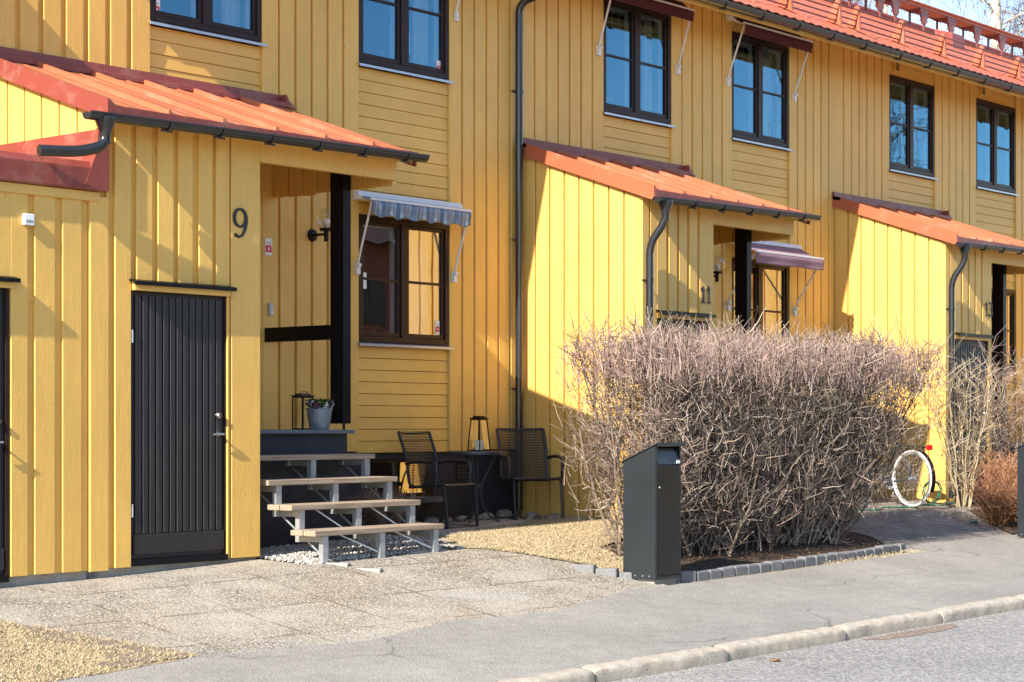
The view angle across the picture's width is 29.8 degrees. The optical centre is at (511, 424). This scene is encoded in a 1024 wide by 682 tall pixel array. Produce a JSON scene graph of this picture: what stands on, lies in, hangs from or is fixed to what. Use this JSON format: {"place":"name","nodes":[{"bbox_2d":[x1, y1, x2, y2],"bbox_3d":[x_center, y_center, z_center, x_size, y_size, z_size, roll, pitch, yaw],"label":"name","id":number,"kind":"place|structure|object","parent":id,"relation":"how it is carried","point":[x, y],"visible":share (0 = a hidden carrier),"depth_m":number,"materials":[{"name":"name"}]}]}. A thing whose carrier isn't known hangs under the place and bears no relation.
{"place":"outdoors","nodes":[
{"label":"outdoors","id":0,"kind":"place"},
{"bbox_2d":[0,618,199,681],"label":"gravel","id":1,"kind":"structure","parent":0,"point":[22,663],"depth_m":11.82,"materials":[{"name":"beige gravel"}]},
{"bbox_2d":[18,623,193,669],"bbox_3d":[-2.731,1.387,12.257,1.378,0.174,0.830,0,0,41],"label":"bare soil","id":2,"kind":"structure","parent":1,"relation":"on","point":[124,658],"depth_m":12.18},
{"bbox_2d":[0,548,665,654],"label":"entrance path","id":3,"kind":"structure","parent":0,"point":[251,605],"depth_m":14.30,"materials":[{"name":"grey gravel"}]},
{"bbox_2d":[260,453,443,562],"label":"wooden steps","id":4,"kind":"structure","parent":3,"relation":"on","point":[334,505],"depth_m":16.41,"materials":[{"name":"brown wood"}]},
{"bbox_2d":[347,487,422,534],"bbox_3d":[-1.255,0.810,18.392,0.725,0.503,0.817,0,0,41],"label":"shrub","id":5,"kind":"object","parent":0,"point":[375,518],"visible":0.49,"depth_m":18.28,"materials":[{"name":"green plant"}]},
{"bbox_2d":[441,516,622,571],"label":"lawn","id":6,"kind":"structure","parent":0,"point":[542,554],"depth_m":17.06,"materials":[{"name":"beige plant"}]},
{"bbox_2d":[517,513,604,521],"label":"grass tufts","id":7,"kind":"object","parent":6,"relation":"on","point":[543,517],"visible":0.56,"depth_m":20.02,"materials":[{"name":"beige plant"}]},
{"bbox_2d":[53,534,1023,681],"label":"pavement","id":8,"kind":"structure","parent":0,"point":[935,576],"depth_m":14.32,"materials":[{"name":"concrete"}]},
{"bbox_2d":[822,548,924,563],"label":"grass tufts","id":9,"kind":"object","parent":8,"relation":"on","point":[882,556],"visible":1,"depth_m":19.17,"materials":[{"name":"beige plant"}]},
{"bbox_2d":[63,484,1016,681],"bbox_3d":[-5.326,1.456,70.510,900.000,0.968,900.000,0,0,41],"label":"ground","id":10,"kind":"structure","parent":0,"point":[423,490],"depth_m":18.40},
{"bbox_2d":[0,129,109,587],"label":"row house","id":11,"kind":"structure","parent":10,"relation":"on","point":[43,368],"depth_m":14.26,"materials":[{"name":"yellow paint"}]},
{"bbox_2d":[0,288,8,582],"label":"storage door","id":12,"kind":"structure","parent":11,"relation":"in","point":[4,292],"depth_m":14.01,"materials":[{"name":"black wood"}]},
{"bbox_2d":[0,0,519,578],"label":"row house","id":13,"kind":"structure","parent":10,"relation":"on","point":[314,198],"depth_m":17.42,"materials":[{"name":"yellow paint"}]},
{"bbox_2d":[131,290,227,566],"bbox_3d":[-2.636,0.020,15.241,0.133,2.160,1.000,0,0,41],"label":"storage door","id":14,"kind":"structure","parent":13,"relation":"in","point":[178,341],"depth_m":15.23,"materials":[{"name":"black wood"}]},
{"bbox_2d":[148,0,266,46],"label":"window","id":15,"kind":"structure","parent":13,"relation":"in","point":[238,21],"depth_m":17.96,"materials":[{"name":"brown paint"}]},
{"bbox_2d":[290,391,314,429],"bbox_3d":[-1.900,-0.125,17.503,0.161,0.350,0.172,0,0,41],"label":"candle lantern","id":16,"kind":"object","parent":13,"relation":"on","point":[303,395],"visible":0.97,"depth_m":17.46,"materials":[{"name":"black paint"}]},
{"bbox_2d":[303,398,334,429],"bbox_3d":[-1.730,-0.095,17.316,0.297,0.290,0.288,0,0,-23],"label":"flower pot","id":17,"kind":"object","parent":13,"relation":"on","point":[319,415],"visible":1,"depth_m":17.23,"materials":[{"name":"metal"}]},
{"bbox_2d":[368,458,431,497],"bbox_3d":[-1.281,0.570,19.727,0.380,0.600,0.950,0,0,41],"label":"basement window","id":18,"kind":"structure","parent":13,"relation":"in","point":[378,467],"depth_m":19.94,"materials":[{"name":"brown paint"}]},
{"bbox_2d":[358,0,453,83],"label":"window","id":19,"kind":"structure","parent":13,"relation":"in","point":[410,38],"depth_m":20.04,"materials":[{"name":"blue glass"}]},
{"bbox_2d":[358,214,453,372],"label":"window","id":20,"kind":"structure","parent":13,"relation":"in","point":[404,276],"depth_m":20.02,"materials":[{"name":"brown paint"}]},
{"bbox_2d":[321,562,350,566],"bbox_3d":[-1.447,1.184,15.683,0.260,0.112,0.080,0,0,17],"label":"border stone","id":21,"kind":"object","parent":10,"relation":"on","point":[341,564],"visible":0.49,"depth_m":15.64,"materials":[{"name":"stone"}]},
{"bbox_2d":[256,534,451,563],"bbox_3d":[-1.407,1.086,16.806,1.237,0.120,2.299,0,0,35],"label":"gravel","id":22,"kind":"structure","parent":10,"relation":"on","point":[340,550],"depth_m":16.56,"materials":[{"name":"grey gravel"}]},
{"bbox_2d":[355,568,382,572],"bbox_3d":[-1.178,1.223,15.597,0.260,0.112,0.080,0,0,17],"label":"border stone","id":23,"kind":"object","parent":10,"relation":"on","point":[378,570],"visible":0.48,"depth_m":15.55,"materials":[{"name":"stone"}]},
{"bbox_2d":[405,549,448,554],"bbox_3d":[-0.739,1.150,16.722,0.080,0.112,0.500,0,0,39],"label":"border stone","id":24,"kind":"object","parent":10,"relation":"on","point":[415,552],"visible":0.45,"depth_m":16.60,"materials":[{"name":"stone"}]},
{"bbox_2d":[424,517,439,522],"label":"field stone","id":25,"kind":"object","parent":10,"relation":"on","point":[432,520],"visible":0.59,"depth_m":19.43,"materials":[{"name":"grey stone"}]},
{"bbox_2d":[419,537,447,542],"bbox_3d":[-0.731,1.107,17.744,0.080,0.112,0.500,0,0,-28],"label":"border stone","id":26,"kind":"object","parent":10,"relation":"on","point":[442,540],"visible":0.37,"depth_m":17.54,"materials":[{"name":"stone"}]},
{"bbox_2d":[397,431,478,528],"bbox_3d":[-0.747,0.554,19.120,0.646,0.974,0.625,0,0,33],"label":"garden chair","id":27,"kind":"object","parent":10,"relation":"on","point":[437,478],"visible":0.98,"depth_m":19.17,"materials":[{"name":"black metal"}]},
{"bbox_2d":[442,517,453,522],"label":"field stone","id":28,"kind":"object","parent":10,"relation":"on","point":[449,519],"visible":0.52,"depth_m":19.65,"materials":[{"name":"grey stone"}]},
{"bbox_2d":[429,527,479,536],"bbox_3d":[-0.555,1.045,18.638,0.665,0.052,0.436,0,0,-35],"label":"flagstone","id":29,"kind":"object","parent":10,"relation":"on","point":[443,532],"visible":0.19,"depth_m":18.56,"materials":[{"name":"stone"}]},
{"bbox_2d":[444,543,464,549],"bbox_3d":[-0.521,1.133,17.221,0.080,0.112,0.500,0,0,-17],"label":"border stone","id":30,"kind":"object","parent":10,"relation":"on","point":[454,546],"visible":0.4,"depth_m":17.07,"materials":[{"name":"stone"}]},
{"bbox_2d":[455,515,467,521],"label":"field stone","id":31,"kind":"object","parent":10,"relation":"on","point":[460,518],"visible":0.77,"depth_m":19.85,"materials":[{"name":"grey stone"}]},
{"bbox_2d":[480,512,493,519],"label":"field stone","id":32,"kind":"object","parent":10,"relation":"on","point":[484,516],"visible":0.62,"depth_m":20.15,"materials":[{"name":"grey stone"}]},
{"bbox_2d":[438,518,539,528],"bbox_3d":[-0.155,1.021,19.648,0.649,0.073,1.198,0,0,41],"label":"flagstone","id":33,"kind":"object","parent":10,"relation":"on","point":[487,523],"visible":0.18,"depth_m":19.55,"materials":[{"name":"stone"}]},
{"bbox_2d":[447,451,507,523],"bbox_3d":[-0.353,0.644,19.687,0.636,0.735,0.636,0,0,41],"label":"round table","id":34,"kind":"object","parent":33,"relation":"on","point":[477,485],"visible":0.88,"depth_m":19.65,"materials":[{"name":"grey metal"}]},
{"bbox_2d":[467,416,490,450],"bbox_3d":[-0.337,0.097,19.674,0.174,0.361,0.174,0,0,41],"label":"candle lantern","id":35,"kind":"object","parent":34,"relation":"on","point":[478,444],"visible":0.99,"depth_m":19.65,"materials":[{"name":"black paint"}]},
{"bbox_2d":[87,0,891,518],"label":"row house","id":36,"kind":"structure","parent":10,"relation":"on","point":[677,156],"depth_m":21.91,"materials":[{"name":"yellow paint"}]},
{"bbox_2d":[603,0,674,127],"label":"window","id":37,"kind":"structure","parent":36,"relation":"in","point":[636,40],"depth_m":22.99,"materials":[{"name":"blue glass"}]},
{"bbox_2d":[657,318,707,467],"bbox_3d":[1.781,-0.070,20.425,0.074,2.120,0.960,0,0,41],"label":"storage door","id":38,"kind":"structure","parent":36,"relation":"in","point":[686,322],"depth_m":20.45,"materials":[{"name":"black wood"}]},
{"bbox_2d":[732,258,788,355],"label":"window","id":39,"kind":"structure","parent":36,"relation":"in","point":[770,283],"depth_m":24.97,"materials":[{"name":"brown paint"}]},
{"bbox_2d":[731,31,792,150],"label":"window","id":40,"kind":"structure","parent":36,"relation":"in","point":[760,68],"depth_m":24.97,"materials":[{"name":"blue glass"}]},
{"bbox_2d":[495,509,512,518],"bbox_3d":[-0.074,0.962,20.407,0.169,0.119,0.232,0,0,41],"label":"field stone","id":41,"kind":"object","parent":10,"relation":"on","point":[500,514],"visible":0.78,"depth_m":20.34,"materials":[{"name":"grey stone"}]},
{"bbox_2d":[496,428,563,519],"bbox_3d":[0.181,0.527,20.342,0.625,0.974,0.646,0,0,-19],"label":"garden chair","id":42,"kind":"object","parent":10,"relation":"on","point":[508,478],"visible":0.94,"depth_m":20.52,"materials":[{"name":"black metal"}]},
{"bbox_2d":[525,512,537,517],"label":"field stone","id":43,"kind":"object","parent":10,"relation":"on","point":[532,514],"visible":0.68,"depth_m":20.45,"materials":[{"name":"grey stone"}]},
{"bbox_2d":[498,668,593,681],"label":"kerb stone","id":44,"kind":"object","parent":10,"relation":"on","point":[575,675],"visible":1,"depth_m":12.02,"materials":[{"name":"stone"}]},
{"bbox_2d":[573,564,596,573],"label":"edging block","id":45,"kind":"structure","parent":10,"relation":"on","point":[589,568],"depth_m":16.58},
{"bbox_2d":[596,568,618,577],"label":"edging block","id":46,"kind":"structure","parent":10,"relation":"on","point":[611,572],"depth_m":16.52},
{"bbox_2d":[619,572,636,579],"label":"edging block","id":47,"kind":"structure","parent":10,"relation":"on","point":[625,575],"depth_m":16.49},
{"bbox_2d":[620,442,685,584],"bbox_3d":[1.216,0.800,16.581,0.398,1.287,0.417,0,0,41],"label":"mailbox","id":48,"kind":"object","parent":10,"relation":"on","point":[652,514],"visible":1,"depth_m":16.44,"materials":[{"name":"black paint"}]},
{"bbox_2d":[657,465,679,575],"bbox_3d":[1.338,0.820,16.473,0.018,0.941,0.316,0,0,41],"label":"door","id":49,"kind":"structure","parent":48,"relation":"in","point":[668,476],"depth_m":16.46,"materials":[{"name":"black paint"}]},
{"bbox_2d":[581,646,727,681],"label":"kerb stone","id":50,"kind":"object","parent":10,"relation":"on","point":[617,670],"visible":0.99,"depth_m":12.77,"materials":[{"name":"stone"}]},
{"bbox_2d":[680,571,695,582],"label":"edging block","id":51,"kind":"structure","parent":10,"relation":"on","point":[688,576],"depth_m":16.76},
{"bbox_2d":[696,570,708,580],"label":"edging block","id":52,"kind":"structure","parent":10,"relation":"on","point":[702,575],"depth_m":16.91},
{"bbox_2d":[703,569,721,579],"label":"edging block","id":53,"kind":"structure","parent":10,"relation":"on","point":[715,573],"depth_m":17.07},
{"bbox_2d":[413,0,1023,502],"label":"row house","id":54,"kind":"structure","parent":10,"relation":"on","point":[929,212],"depth_m":26.45,"materials":[{"name":"yellow paint"}]},
{"bbox_2d":[889,74,937,179],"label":"window","id":55,"kind":"structure","parent":54,"relation":"in","point":[911,103],"depth_m":27.91,"materials":[{"name":"blue glass"}]},
{"bbox_2d":[955,339,988,499],"bbox_3d":[6.040,-0.050,25.335,0.133,2.160,0.960,0,0,41],"label":"storage door","id":56,"kind":"structure","parent":54,"relation":"in","point":[966,347],"depth_m":25.34,"materials":[{"name":"black wood"}]},
{"bbox_2d":[976,98,1018,195],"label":"window","id":57,"kind":"structure","parent":54,"relation":"in","point":[995,123],"depth_m":29.89,"materials":[{"name":"blue glass"}]},
{"bbox_2d":[991,288,1018,389],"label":"window","id":58,"kind":"structure","parent":54,"relation":"in","point":[1010,294],"depth_m":29.90,"materials":[{"name":"brown paint"}]},
{"bbox_2d":[714,566,734,577],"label":"edging block","id":59,"kind":"structure","parent":10,"relation":"on","point":[728,571],"depth_m":17.22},
{"bbox_2d":[730,565,746,575],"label":"edging block","id":60,"kind":"structure","parent":10,"relation":"on","point":[740,570],"depth_m":17.38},
{"bbox_2d":[610,524,884,570],"bbox_3d":[2.276,1.194,18.878,1.440,0.267,4.600,0,0,41],"label":"hedge bed","id":61,"kind":"object","parent":10,"relation":"on","point":[717,561],"visible":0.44,"depth_m":18.67,"materials":[{"name":"soil"}]},
{"bbox_2d":[443,500,1014,570],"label":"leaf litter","id":62,"kind":"object","parent":61,"relation":"on","point":[783,543],"visible":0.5,"depth_m":18.65,"materials":[{"name":"brown plant"}]},
{"bbox_2d":[547,294,959,556],"bbox_3d":[2.551,0.035,19.200,1.975,2.444,5.443,0,0,41],"label":"hedge","id":63,"kind":"object","parent":61,"relation":"on","point":[830,458],"visible":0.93,"depth_m":18.45,"materials":[{"name":"brown plant"}]},
{"bbox_2d":[741,564,758,574],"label":"edging block","id":64,"kind":"structure","parent":10,"relation":"on","point":[752,569],"depth_m":17.53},
{"bbox_2d":[753,562,770,572],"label":"edging block","id":65,"kind":"structure","parent":10,"relation":"on","point":[764,567],"depth_m":17.67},
{"bbox_2d":[763,561,782,571],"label":"edging block","id":66,"kind":"structure","parent":10,"relation":"on","point":[776,565],"depth_m":17.82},
{"bbox_2d":[712,627,845,660],"bbox_3d":[1.953,1.598,14.013,0.176,0.134,1.543,0,0,42],"label":"kerb stone","id":67,"kind":"object","parent":10,"relation":"on","point":[749,647],"visible":0.97,"depth_m":13.93,"materials":[{"name":"stone"}]},
{"bbox_2d":[776,559,792,569],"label":"edging block","id":68,"kind":"structure","parent":10,"relation":"on","point":[787,564],"depth_m":17.98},
{"bbox_2d":[791,558,803,568],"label":"edging block","id":69,"kind":"structure","parent":10,"relation":"on","point":[798,563],"depth_m":18.13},
{"bbox_2d":[797,556,814,566],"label":"edging block","id":70,"kind":"structure","parent":10,"relation":"on","point":[809,561],"depth_m":18.29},
{"bbox_2d":[809,555,824,565],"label":"edging block","id":71,"kind":"structure","parent":10,"relation":"on","point":[819,559],"depth_m":18.44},
{"bbox_2d":[819,553,834,563],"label":"edging block","id":72,"kind":"structure","parent":10,"relation":"on","point":[829,557],"depth_m":18.61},
{"bbox_2d":[829,552,845,561],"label":"edging block","id":73,"kind":"structure","parent":10,"relation":"on","point":[839,555],"depth_m":18.76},
{"bbox_2d":[842,551,854,560],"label":"edging block","id":74,"kind":"structure","parent":10,"relation":"on","point":[850,554],"depth_m":18.93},
{"bbox_2d":[852,550,863,559],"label":"edging block","id":75,"kind":"structure","parent":10,"relation":"on","point":[859,553],"depth_m":19.09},
{"bbox_2d":[858,549,872,557],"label":"edging block","id":76,"kind":"structure","parent":10,"relation":"on","point":[868,552],"depth_m":19.23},
{"bbox_2d":[866,547,881,556],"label":"edging block","id":77,"kind":"structure","parent":10,"relation":"on","point":[877,551],"depth_m":19.40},
{"bbox_2d":[874,545,889,554],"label":"edging block","id":78,"kind":"structure","parent":10,"relation":"on","point":[885,549],"depth_m":19.56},
{"bbox_2d":[832,611,941,639],"bbox_3d":[2.954,1.587,15.177,0.187,0.135,1.470,0,0,41],"label":"kerb stone","id":79,"kind":"object","parent":10,"relation":"on","point":[876,626],"visible":0.96,"depth_m":15.11,"materials":[{"name":"stone"}]},
{"bbox_2d":[761,0,1023,437],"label":"row house","id":80,"kind":"structure","parent":10,"relation":"on","point":[925,12],"depth_m":34.62,"materials":[{"name":"yellow paint"}]},
{"bbox_2d":[887,544,898,553],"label":"edging block","id":81,"kind":"structure","parent":10,"relation":"on","point":[893,548],"depth_m":19.73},
{"bbox_2d":[852,0,938,28],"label":"birch tree","id":82,"kind":"object","parent":10,"relation":"on","point":[885,9],"visible":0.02,"depth_m":54.81,"materials":[{"name":"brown plant"}]},
{"bbox_2d":[894,543,905,552],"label":"edging block","id":83,"kind":"structure","parent":10,"relation":"on","point":[902,546],"depth_m":19.87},
{"bbox_2d":[903,0,1023,57],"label":"birch tree","id":84,"kind":"object","parent":10,"relation":"on","point":[996,20],"visible":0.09,"depth_m":49.60,"materials":[{"name":"brown plant"}]},
{"bbox_2d":[929,596,1023,622],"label":"kerb stone","id":85,"kind":"object","parent":10,"relation":"on","point":[952,613],"visible":0.96,"depth_m":16.26,"materials":[{"name":"stone"}]},
{"bbox_2d":[948,500,1016,532],"bbox_3d":[8.802,1.126,27.061,1.952,0.261,11.519,0,0,41],"label":"shrub bed","id":86,"kind":"object","parent":10,"relation":"on","point":[1013,529],"visible":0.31,"depth_m":22.83,"materials":[{"name":"soil"}]},
{"bbox_2d":[962,471,1016,526],"bbox_3d":[5.736,0.879,22.757,0.836,0.680,1.060,0,0,-4],"label":"shrub","id":87,"kind":"object","parent":86,"relation":"on","point":[994,508],"visible":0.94,"depth_m":22.57,"materials":[{"name":"brown plant"}]},
{"bbox_2d":[967,448,1016,493],"bbox_3d":[6.090,0.701,23.865,0.918,0.851,0.983,0,0,-33],"label":"shrub","id":88,"kind":"object","parent":86,"relation":"on","point":[998,461],"visible":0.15,"depth_m":23.84,"materials":[{"name":"brown plant"}]},
{"bbox_2d":[960,323,1023,480],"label":"shrub","id":89,"kind":"object","parent":86,"relation":"on","point":[1005,438],"visible":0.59,"depth_m":24.64,"materials":[{"name":"brown plant"}]},
{"bbox_2d":[976,448,1016,521],"bbox_3d":[6.107,0.735,23.243,0.915,0.943,0.944,0,0,41],"label":"shrub","id":90,"kind":"object","parent":86,"relation":"on","point":[1007,473],"visible":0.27,"depth_m":23.20,"materials":[{"name":"brown plant"}]},
{"bbox_2d":[991,443,1022,474],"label":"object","id":91,"kind":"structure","parent":86,"relation":"on","point":[1011,448],"depth_m":26.66,"materials":[{"name":"brown plant"}]},
{"bbox_2d":[999,485,1016,517],"bbox_3d":[6.151,0.947,22.642,0.898,0.660,1.072,0,0,41],"label":"shrub","id":92,"kind":"object","parent":86,"relation":"on","point":[1004,500],"visible":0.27,"depth_m":22.52,"materials":[{"name":"brown plant"}]},
{"bbox_2d":[1000,348,1023,395],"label":"shrub","id":93,"kind":"object","parent":86,"relation":"on","point":[1015,371],"visible":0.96,"depth_m":24.29,"materials":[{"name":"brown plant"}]},
{"bbox_2d":[946,0,1023,53],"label":"birch tree","id":94,"kind":"object","parent":10,"relation":"on","point":[1019,18],"visible":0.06,"depth_m":54.25,"materials":[{"name":"brown plant"}]},
{"bbox_2d":[1014,594,1023,599],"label":"kerb stone","id":95,"kind":"object","parent":10,"relation":"on","point":[1021,596],"visible":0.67,"depth_m":16.93,"materials":[{"name":"stone"}]},
{"bbox_2d":[1015,445,1023,538],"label":"mailbox","id":96,"kind":"object","parent":10,"relation":"on","point":[1020,491],"visible":0.99,"depth_m":21.71,"materials":[{"name":"paint"}]},
{"bbox_2d":[613,609,1023,681],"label":"road","id":97,"kind":"structure","parent":0,"point":[989,649],"depth_m":13.33,"materials":[{"name":"grey asphalt"}]},
{"bbox_2d":[106,550,1016,679],"bbox_3d":[1.405,1.382,15.946,4.146,0.577,11.974,0,0,41],"label":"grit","id":98,"kind":"object","parent":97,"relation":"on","point":[558,612],"visible":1,"depth_m":14.27,"materials":[{"name":"beige gravel"}]},
{"bbox_2d":[769,658,779,661],"bbox_3d":[1.829,1.637,13.357,0.070,0.016,0.123,0,0,41],"label":"dead leaf","id":99,"kind":"object","parent":97,"relation":"on","point":[775,659],"visible":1,"depth_m":13.33,"materials":[{"name":"brown plant"}]},
{"bbox_2d":[866,624,956,639],"bbox_3d":[3.180,1.629,15.068,0.220,0.010,1.400,0,0,41],"label":"road stain","id":100,"kind":"object","parent":97,"relation":"on","point":[919,631],"visible":1,"depth_m":15.04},
{"bbox_2d":[725,497,1012,544],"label":"paver path","id":101,"kind":"structure","parent":0,"point":[913,526],"depth_m":21.99,"materials":[{"name":"concrete"}]},
{"bbox_2d":[864,422,935,506],"bbox_3d":[4.636,0.486,24.054,0.582,1.059,1.818,0,0,-31],"label":"bicycle","id":102,"kind":"object","parent":101,"relation":"on","point":[923,455],"visible":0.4,"depth_m":23.57,"materials":[{"name":"white rubber"}]},
{"bbox_2d":[861,481,981,510],"bbox_3d":[5.080,0.868,23.928,0.279,0.323,3.727,0,0,41],"label":"garden hose","id":103,"kind":"object","parent":101,"relation":"on","point":[938,494],"visible":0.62,"depth_m":24.18,"materials":[{"name":"green rubber"}]},
{"bbox_2d":[921,332,1019,506],"bbox_3d":[5.687,-0.047,24.243,1.333,2.208,1.421,0,0,-7],"label":"shrub","id":104,"kind":"object","parent":101,"relation":"on","point":[961,475],"visible":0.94,"depth_m":24.07,"materials":[{"name":"beige plant"}]},
{"bbox_2d":[846,0,1023,56],"label":"sky","id":105,"kind":"structure","parent":0,"point":[968,35],"materials":[{"name":"white"}]}
]}

